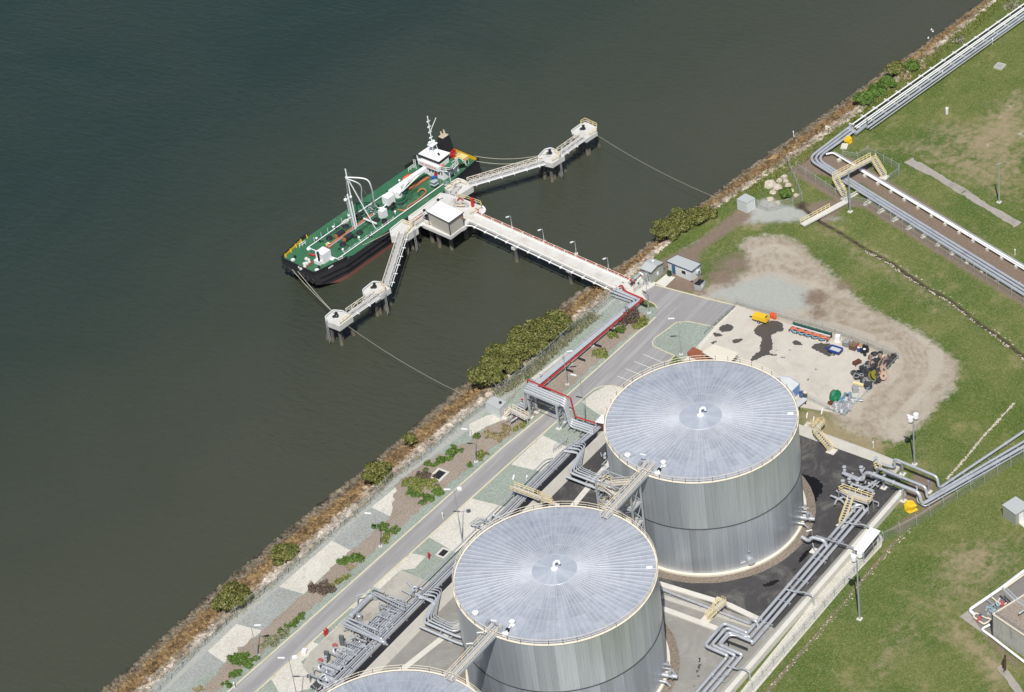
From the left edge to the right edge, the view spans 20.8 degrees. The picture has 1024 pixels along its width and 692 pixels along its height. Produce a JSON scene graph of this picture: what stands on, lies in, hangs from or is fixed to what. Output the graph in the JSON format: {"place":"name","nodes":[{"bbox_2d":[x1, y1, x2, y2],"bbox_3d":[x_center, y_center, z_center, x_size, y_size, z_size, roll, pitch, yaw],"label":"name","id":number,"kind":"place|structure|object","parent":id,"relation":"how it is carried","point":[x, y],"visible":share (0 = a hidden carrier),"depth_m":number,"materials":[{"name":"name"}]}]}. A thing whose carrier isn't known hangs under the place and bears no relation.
{"place":"outdoors","nodes":[
{"label":"outdoors","id":0,"kind":"place"},
{"bbox_2d":[229,286,734,691],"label":"road","id":1,"kind":"structure","parent":0,"point":[680,306],"depth_m":537.51,"materials":[{"name":"asphalt"}]},
{"bbox_2d":[0,0,982,691],"bbox_3d":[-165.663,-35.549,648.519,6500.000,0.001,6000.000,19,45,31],"label":"river water","id":2,"kind":"structure","parent":0,"point":[196,406],"depth_m":616.10,"materials":[{"name":"liquid"}]},
{"bbox_2d":[325,310,355,345],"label":"mooring dolphin","id":3,"kind":"object","parent":2,"relation":"in","point":[340,321],"visible":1,"depth_m":576.23,"materials":[{"name":"concrete"}]},
{"bbox_2d":[362,281,392,316],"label":"mooring dolphin","id":4,"kind":"object","parent":2,"relation":"in","point":[382,290],"visible":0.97,"depth_m":582.87,"materials":[{"name":"concrete"}]},
{"bbox_2d":[345,289,380,316],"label":"truss walkway","id":5,"kind":"structure","parent":4,"relation":"on","point":[356,310],"depth_m":578.13,"materials":[{"name":"white paint"}]},
{"bbox_2d":[281,116,480,284],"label":"tanker barge","id":6,"kind":"object","parent":2,"relation":"on","point":[335,250],"visible":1,"depth_m":604.73,"materials":[{"name":"paint"}]},
{"bbox_2d":[390,219,419,254],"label":"mooring dolphin","id":7,"kind":"object","parent":2,"relation":"in","point":[409,228],"visible":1,"depth_m":599.08,"materials":[{"name":"concrete"}]},
{"bbox_2d":[382,230,407,286],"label":"truss walkway","id":8,"kind":"structure","parent":7,"relation":"on","point":[391,268],"depth_m":589.61,"materials":[{"name":"white paint"}]},
{"bbox_2d":[406,193,485,249],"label":"jetty platform","id":9,"kind":"structure","parent":2,"relation":"in","point":[469,212],"depth_m":602.33,"materials":[{"name":"concrete"}]},
{"bbox_2d":[423,198,464,235],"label":"control house","id":10,"kind":"structure","parent":9,"relation":"on","point":[446,218],"depth_m":596.00,"materials":[{"name":"white metal"}]},
{"bbox_2d":[444,178,474,200],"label":"mooring dolphin","id":11,"kind":"object","parent":2,"relation":"in","point":[466,189],"visible":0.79,"depth_m":609.24,"materials":[{"name":"concrete"}]},
{"bbox_2d":[466,155,545,185],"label":"truss walkway","id":12,"kind":"structure","parent":11,"relation":"on","point":[524,167],"depth_m":611.26,"materials":[{"name":"white paint"}]},
{"bbox_2d":[464,211,633,289],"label":"jetty roadway","id":13,"kind":"structure","parent":2,"relation":"in","point":[571,265],"depth_m":587.05,"materials":[{"name":"concrete"}]},
{"bbox_2d":[538,147,566,181],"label":"mooring dolphin","id":14,"kind":"object","parent":2,"relation":"in","point":[554,159],"visible":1,"depth_m":615.64,"materials":[{"name":"concrete"}]},
{"bbox_2d":[571,118,600,155],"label":"mooring dolphin","id":15,"kind":"object","parent":2,"relation":"in","point":[588,130],"visible":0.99,"depth_m":622.11,"materials":[{"name":"concrete"}]},
{"bbox_2d":[113,74,895,691],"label":"riverbank","id":16,"kind":"structure","parent":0,"point":[347,500],"depth_m":528.45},
{"bbox_2d":[210,580,253,610],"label":"mangrove tree","id":17,"kind":"object","parent":16,"relation":"on","point":[226,593],"visible":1,"depth_m":509.95,"materials":[{"name":"green plant"}]},
{"bbox_2d":[268,542,299,565],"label":"mangrove tree","id":18,"kind":"object","parent":16,"relation":"on","point":[281,552],"visible":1,"depth_m":519.28,"materials":[{"name":"green plant"}]},
{"bbox_2d":[360,460,393,485],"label":"mangrove tree","id":19,"kind":"object","parent":16,"relation":"on","point":[374,476],"visible":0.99,"depth_m":534.20,"materials":[{"name":"green plant"}]},
{"bbox_2d":[467,360,507,385],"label":"mangrove tree","id":20,"kind":"object","parent":16,"relation":"on","point":[487,373],"visible":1,"depth_m":553.34,"materials":[{"name":"green plant"}]},
{"bbox_2d":[478,343,523,372],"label":"mangrove tree","id":21,"kind":"object","parent":16,"relation":"on","point":[510,362],"visible":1,"depth_m":556.17,"materials":[{"name":"green plant"}]},
{"bbox_2d":[516,317,556,349],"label":"mangrove tree","id":22,"kind":"object","parent":16,"relation":"on","point":[537,324],"visible":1,"depth_m":561.31,"materials":[{"name":"green plant"}]},
{"bbox_2d":[101,0,995,691],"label":"riprap rocks","id":23,"kind":"object","parent":16,"relation":"on","point":[317,520],"visible":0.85,"depth_m":544.61,"materials":[{"name":"stone"}]},
{"bbox_2d":[506,324,542,359],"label":"mangrove tree","id":24,"kind":"object","parent":23,"relation":"on","point":[516,335],"visible":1,"depth_m":559.00,"materials":[{"name":"green plant"}]},
{"bbox_2d":[539,308,572,339],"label":"mangrove tree","id":25,"kind":"object","parent":16,"relation":"on","point":[554,318],"visible":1,"depth_m":563.54,"materials":[{"name":"green plant"}]},
{"bbox_2d":[649,218,680,240],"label":"mangrove tree","id":26,"kind":"object","parent":16,"relation":"on","point":[665,229],"visible":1,"depth_m":586.63,"materials":[{"name":"green plant"}]},
{"bbox_2d":[663,207,699,230],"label":"mangrove tree","id":27,"kind":"object","parent":16,"relation":"on","point":[679,216],"visible":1,"depth_m":588.14,"materials":[{"name":"green plant"}]},
{"bbox_2d":[148,0,1023,691],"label":"ground","id":28,"kind":"structure","parent":0,"point":[770,260],"depth_m":553.38,"materials":[{"name":"plant"}]},
{"bbox_2d":[149,398,484,691],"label":"chain link fence","id":29,"kind":"object","parent":28,"relation":"on","point":[286,565],"visible":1,"depth_m":521.21,"materials":[{"name":"grey"}]},
{"bbox_2d":[147,268,639,691],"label":"bank grass","id":30,"kind":"structure","parent":28,"relation":"on","point":[556,349],"depth_m":557.01,"materials":[{"name":"green plant"}]},
{"bbox_2d":[183,298,645,691],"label":"gravel apron","id":31,"kind":"object","parent":28,"relation":"on","point":[496,490],"visible":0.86,"depth_m":529.31,"materials":[{"name":"gravel"}]},
{"bbox_2d":[164,651,223,691],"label":"grey gravel strip","id":32,"kind":"object","parent":31,"relation":"on","point":[206,663],"visible":1,"depth_m":498.00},
{"bbox_2d":[208,624,260,662],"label":"pale gravel panel","id":33,"kind":"structure","parent":31,"relation":"on","point":[231,640],"depth_m":503.42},
{"bbox_2d":[237,587,302,629],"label":"grey gravel strip","id":34,"kind":"object","parent":31,"relation":"on","point":[271,607],"visible":1,"depth_m":509.29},
{"bbox_2d":[280,541,350,593],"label":"pale gravel panel","id":35,"kind":"structure","parent":31,"relation":"on","point":[316,567],"depth_m":516.74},
{"bbox_2d":[271,594,366,691],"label":"pale gravel panel","id":36,"kind":"structure","parent":31,"relation":"on","point":[282,679],"depth_m":494.49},
{"bbox_2d":[332,507,389,549],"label":"grey gravel strip","id":37,"kind":"object","parent":31,"relation":"on","point":[355,533],"visible":1,"depth_m":523.99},
{"bbox_2d":[303,570,429,680],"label":"pump pad","id":38,"kind":"object","parent":31,"relation":"on","point":[394,586],"visible":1,"depth_m":504.98,"materials":[{"name":"concrete"}]},
{"bbox_2d":[308,580,436,691],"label":"pump manifold","id":39,"kind":"object","parent":38,"relation":"on","point":[382,619],"visible":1,"depth_m":499.01,"materials":[{"name":"metal"}]},
{"bbox_2d":[372,488,396,515],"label":"pale gravel panel","id":40,"kind":"structure","parent":31,"relation":"on","point":[384,505],"depth_m":529.07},
{"bbox_2d":[375,553,425,588],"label":"pale gravel panel","id":41,"kind":"structure","parent":31,"relation":"on","point":[411,561],"depth_m":514.38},
{"bbox_2d":[255,408,571,691],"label":"kerb","id":42,"kind":"structure","parent":31,"relation":"on","point":[401,561],"depth_m":517.71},
{"bbox_2d":[202,311,648,691],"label":"mulch bed","id":43,"kind":"object","parent":31,"relation":"on","point":[405,507],"visible":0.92,"depth_m":530.54,"materials":[{"name":"soil"}]},
{"bbox_2d":[226,651,260,668],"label":"creeping shrub","id":44,"kind":"object","parent":43,"relation":"on","point":[239,658],"visible":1,"depth_m":498.78,"materials":[{"name":"green plant"}]},
{"bbox_2d":[258,628,289,648],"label":"tussock","id":45,"kind":"object","parent":43,"relation":"on","point":[271,639],"visible":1,"depth_m":502.17,"materials":[{"name":"green plant"}]},
{"bbox_2d":[401,476,439,493],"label":"creeping shrub","id":46,"kind":"object","parent":43,"relation":"on","point":[419,483],"visible":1,"depth_m":532.27,"materials":[{"name":"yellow plant"}]},
{"bbox_2d":[405,486,444,504],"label":"creeping shrub","id":47,"kind":"object","parent":43,"relation":"on","point":[436,492],"visible":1,"depth_m":529.45,"materials":[{"name":"green plant"}]},
{"bbox_2d":[423,444,462,470],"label":"creeping shrub","id":48,"kind":"object","parent":43,"relation":"on","point":[451,452],"visible":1,"depth_m":537.34,"materials":[{"name":"green plant"}]},
{"bbox_2d":[227,317,655,691],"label":"kerb","id":49,"kind":"structure","parent":31,"relation":"on","point":[324,606],"depth_m":524.89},
{"bbox_2d":[429,499,504,551],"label":"pale gravel panel","id":50,"kind":"structure","parent":31,"relation":"on","point":[447,534],"depth_m":521.95,"materials":[{"name":"gravel"}]},
{"bbox_2d":[346,429,598,680],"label":"rack bed","id":51,"kind":"object","parent":31,"relation":"on","point":[364,662],"visible":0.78,"depth_m":510.48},
{"bbox_2d":[321,426,600,691],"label":"pipe rack","id":52,"kind":"object","parent":51,"relation":"on","point":[588,438],"visible":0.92,"depth_m":508.59,"materials":[{"name":"grey metal"}]},
{"bbox_2d":[469,413,510,436],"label":"pale gravel panel","id":53,"kind":"structure","parent":31,"relation":"on","point":[476,426],"depth_m":545.17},
{"bbox_2d":[486,396,506,418],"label":"ribbed container","id":54,"kind":"object","parent":31,"relation":"on","point":[496,407],"visible":1,"depth_m":545.74,"materials":[{"name":"metal"}]},
{"bbox_2d":[510,482,559,506],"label":"crossover stair","id":55,"kind":"object","parent":31,"relation":"on","point":[528,493],"visible":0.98,"depth_m":522.35,"materials":[{"name":"metal"}]},
{"bbox_2d":[511,435,565,471],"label":"pale gravel panel","id":56,"kind":"structure","parent":31,"relation":"on","point":[538,452],"depth_m":535.59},
{"bbox_2d":[505,379,603,434],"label":"pipe portal","id":57,"kind":"object","parent":31,"relation":"on","point":[529,388],"visible":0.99,"depth_m":540.12,"materials":[{"name":"metal"}]},
{"bbox_2d":[531,285,646,389],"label":"pipeline run","id":58,"kind":"object","parent":31,"relation":"on","point":[609,324],"visible":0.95,"depth_m":560.98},
{"bbox_2d":[582,386,621,415],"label":"pale gravel panel","id":59,"kind":"structure","parent":31,"relation":"on","point":[597,401],"depth_m":547.07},
{"bbox_2d":[359,431,605,676],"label":"bund wall","id":60,"kind":"structure","parent":28,"relation":"on","point":[391,651],"depth_m":505.10,"materials":[{"name":"concrete"}]},
{"bbox_2d":[494,285,617,392],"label":"chain link fence","id":61,"kind":"object","parent":28,"relation":"on","point":[541,352],"visible":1,"depth_m":561.02,"materials":[{"name":"grey"}]},
{"bbox_2d":[625,275,655,299],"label":"concrete pad","id":62,"kind":"object","parent":28,"relation":"on","point":[640,290],"visible":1,"depth_m":574.70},
{"bbox_2d":[640,258,663,282],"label":"gatehouse shed","id":63,"kind":"structure","parent":62,"relation":"on","point":[653,268],"depth_m":575.45,"materials":[{"name":"white paint"}]},
{"bbox_2d":[666,255,701,281],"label":"portable office","id":64,"kind":"structure","parent":28,"relation":"on","point":[684,267],"depth_m":575.06,"materials":[{"name":"white paint"}]},
{"bbox_2d":[737,193,755,212],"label":"ribbed container","id":65,"kind":"object","parent":28,"relation":"on","point":[746,203],"visible":1,"depth_m":591.36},
{"bbox_2d":[692,305,898,416],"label":"yard slab","id":66,"kind":"structure","parent":28,"relation":"on","point":[800,364],"depth_m":549.64,"materials":[{"name":"concrete"}]},
{"bbox_2d":[702,344,738,361],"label":"canopy roof","id":67,"kind":"structure","parent":66,"relation":"on","point":[714,350],"depth_m":550.66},
{"bbox_2d":[751,320,783,360],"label":"wet stain","id":68,"kind":"object","parent":66,"relation":"on","point":[766,331],"visible":0.98,"depth_m":557.36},
{"bbox_2d":[789,321,831,342],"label":"hose rack","id":69,"kind":"object","parent":66,"relation":"on","point":[802,329],"visible":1,"depth_m":554.85,"materials":[{"name":"orange metal"}]},
{"bbox_2d":[740,534,882,691],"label":"shingle strip","id":70,"kind":"object","parent":28,"relation":"on","point":[834,582],"visible":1,"depth_m":491.35,"materials":[{"name":"gravel"}]},
{"bbox_2d":[854,527,880,561],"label":"canopy roof","id":71,"kind":"structure","parent":70,"relation":"on","point":[864,544],"depth_m":502.30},
{"bbox_2d":[720,488,906,691],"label":"bund wall","id":72,"kind":"structure","parent":28,"relation":"on","point":[760,654],"depth_m":493.34,"materials":[{"name":"concrete"}]},
{"bbox_2d":[737,298,898,358],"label":"chain link fence","id":73,"kind":"object","parent":28,"relation":"on","point":[787,313],"visible":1,"depth_m":556.72,"materials":[{"name":"grey"}]},
{"bbox_2d":[804,417,837,454],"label":"crossover stair","id":74,"kind":"object","parent":28,"relation":"on","point":[817,424],"visible":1,"depth_m":528.29,"materials":[{"name":"metal"}]},
{"bbox_2d":[800,198,848,226],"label":"ditch footbridge","id":75,"kind":"object","parent":28,"relation":"on","point":[821,214],"visible":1,"depth_m":587.31,"materials":[{"name":"concrete"}]},
{"bbox_2d":[799,424,900,472],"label":"bund wall","id":76,"kind":"structure","parent":28,"relation":"on","point":[846,446],"depth_m":525.98,"materials":[{"name":"concrete"}]},
{"bbox_2d":[832,152,889,199],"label":"pipe footbridge","id":77,"kind":"object","parent":28,"relation":"on","point":[883,176],"visible":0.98,"depth_m":595.36,"materials":[{"name":"metal"}]},
{"bbox_2d":[729,0,1008,199],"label":"bank grass","id":78,"kind":"structure","parent":28,"relation":"on","point":[880,98],"depth_m":619.57,"materials":[{"name":"green plant"}]},
{"bbox_2d":[744,447,1023,691],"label":"chain link fence","id":79,"kind":"object","parent":28,"relation":"on","point":[824,600],"visible":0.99,"depth_m":503.08,"materials":[{"name":"grey"}]},
{"bbox_2d":[770,251,1022,684],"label":"drain stones","id":80,"kind":"object","parent":28,"relation":"on","point":[992,426],"visible":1,"depth_m":527.18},
{"bbox_2d":[795,161,1023,301],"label":"chain link fence","id":81,"kind":"object","parent":28,"relation":"on","point":[805,171],"visible":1,"depth_m":577.99,"materials":[{"name":"grey"}]},
{"bbox_2d":[810,3,1023,294],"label":"pipeline run","id":82,"kind":"object","parent":28,"relation":"on","point":[897,212],"visible":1,"depth_m":608.86,"materials":[{"name":"white paint"}]},
{"bbox_2d":[826,151,1023,269],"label":"pipeline run","id":83,"kind":"object","parent":28,"relation":"on","point":[1002,254],"visible":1,"depth_m":582.09,"materials":[{"name":"white paint"}]},
{"bbox_2d":[844,430,1023,506],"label":"pipeline run","id":84,"kind":"object","parent":28,"relation":"on","point":[967,477],"visible":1,"depth_m":515.54,"materials":[{"name":"metal"}]},
{"bbox_2d":[904,158,966,193],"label":"old slab","id":85,"kind":"structure","parent":28,"relation":"on","point":[927,170],"depth_m":595.06,"materials":[{"name":"concrete"}]},
{"bbox_2d":[961,190,1020,226],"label":"old slab","id":86,"kind":"structure","parent":28,"relation":"on","point":[975,199],"depth_m":582.48,"materials":[{"name":"concrete"}]},
{"bbox_2d":[968,576,1023,634],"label":"pipe pad","id":87,"kind":"object","parent":28,"relation":"on","point":[1016,588],"visible":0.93,"depth_m":489.52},
{"bbox_2d":[969,569,1023,662],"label":"wall","id":88,"kind":"structure","parent":87,"relation":"on","point":[1015,578],"depth_m":487.64,"materials":[{"name":"white paint"}]},
{"bbox_2d":[992,587,1023,656],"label":"concrete bunker","id":89,"kind":"object","parent":28,"relation":"on","point":[1008,624],"visible":1,"depth_m":479.28},
{"bbox_2d":[1002,496,1023,527],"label":"grey shed","id":90,"kind":"structure","parent":28,"relation":"on","point":[1013,510],"depth_m":504.73,"materials":[{"name":"white paint"}]},
{"bbox_2d":[381,481,896,691],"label":"compound floor","id":91,"kind":"structure","parent":0,"point":[690,639],"depth_m":492.68,"materials":[{"name":"grey concrete"}]},
{"bbox_2d":[319,665,480,691],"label":"storage tank","id":92,"kind":"object","parent":91,"relation":"on","point":[406,680],"visible":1,"depth_m":458.58,"materials":[{"name":"metal"}]},
{"bbox_2d":[399,623,459,668],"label":"drain strip","id":93,"kind":"object","parent":91,"relation":"on","point":[423,652],"visible":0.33,"depth_m":495.92,"materials":[{"name":"concrete"}]},
{"bbox_2d":[418,587,462,645],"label":"tank pipe loop","id":94,"kind":"object","parent":91,"relation":"on","point":[432,607],"visible":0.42,"depth_m":498.59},
{"bbox_2d":[452,501,677,691],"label":"storage tank","id":95,"kind":"object","parent":91,"relation":"on","point":[568,597],"visible":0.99,"depth_m":472.00,"materials":[{"name":"metal"}]},
{"bbox_2d":[444,621,501,683],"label":"roof gangway","id":96,"kind":"object","parent":95,"relation":"attached to","point":[467,661],"visible":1,"depth_m":461.08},
{"bbox_2d":[458,621,679,691],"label":"tank gravel ring","id":97,"kind":"object","parent":91,"relation":"on","point":[673,651],"visible":0.22,"depth_m":488.53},
{"bbox_2d":[662,606,728,633],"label":"kerb wall","id":98,"kind":"structure","parent":91,"relation":"on","point":[694,620],"depth_m":494.29,"materials":[{"name":"concrete"}]},
{"bbox_2d":[661,594,752,627],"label":"kerb wall","id":99,"kind":"structure","parent":91,"relation":"on","point":[686,604],"depth_m":496.50,"materials":[{"name":"concrete"}]},
{"bbox_2d":[660,588,758,626],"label":"pipeline run","id":100,"kind":"object","parent":91,"relation":"on","point":[708,607],"visible":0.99,"depth_m":495.36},
{"bbox_2d":[701,595,725,622],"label":"crossover stair","id":101,"kind":"object","parent":91,"relation":"on","point":[721,604],"visible":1,"depth_m":493.93,"materials":[{"name":"metal"}]},
{"bbox_2d":[695,506,869,691],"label":"pipeline run","id":102,"kind":"object","parent":91,"relation":"on","point":[726,650],"visible":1,"depth_m":490.80,"materials":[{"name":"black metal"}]},
{"bbox_2d":[653,322,713,360],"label":"gravel island","id":103,"kind":"structure","parent":0,"point":[692,335],"depth_m":559.63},
{"bbox_2d":[543,435,897,627],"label":"compound asphalt","id":104,"kind":"structure","parent":0,"point":[753,594],"depth_m":511.19,"materials":[{"name":"asphalt"}]},
{"bbox_2d":[564,442,611,493],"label":"tank pipe loop","id":105,"kind":"object","parent":104,"relation":"on","point":[587,477],"visible":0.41,"depth_m":527.76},
{"bbox_2d":[594,469,645,534],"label":"stair tower","id":106,"kind":"structure","parent":104,"relation":"on","point":[633,503],"depth_m":494.72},
{"bbox_2d":[603,355,814,576],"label":"storage tank","id":107,"kind":"object","parent":104,"relation":"on","point":[717,441],"visible":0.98,"depth_m":500.49,"materials":[{"name":"metal"}]},
{"bbox_2d":[600,459,655,519],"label":"roof gangway","id":108,"kind":"object","parent":107,"relation":"on","point":[628,491],"visible":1,"depth_m":489.39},
{"bbox_2d":[659,581,758,619],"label":"kerb wall","id":109,"kind":"structure","parent":104,"relation":"on","point":[740,610],"depth_m":498.41,"materials":[{"name":"concrete"}]},
{"bbox_2d":[609,475,815,582],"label":"tank gravel ring","id":110,"kind":"object","parent":104,"relation":"on","point":[798,540],"visible":0.41,"depth_m":504.36,"materials":[{"name":"gravel"}]},
{"bbox_2d":[836,484,873,528],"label":"access platform","id":111,"kind":"structure","parent":104,"relation":"on","point":[861,498],"depth_m":511.58,"materials":[{"name":"metal"}]},
{"bbox_2d":[830,456,899,512],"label":"pipe manifold","id":112,"kind":"object","parent":104,"relation":"on","point":[856,479],"visible":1,"depth_m":516.41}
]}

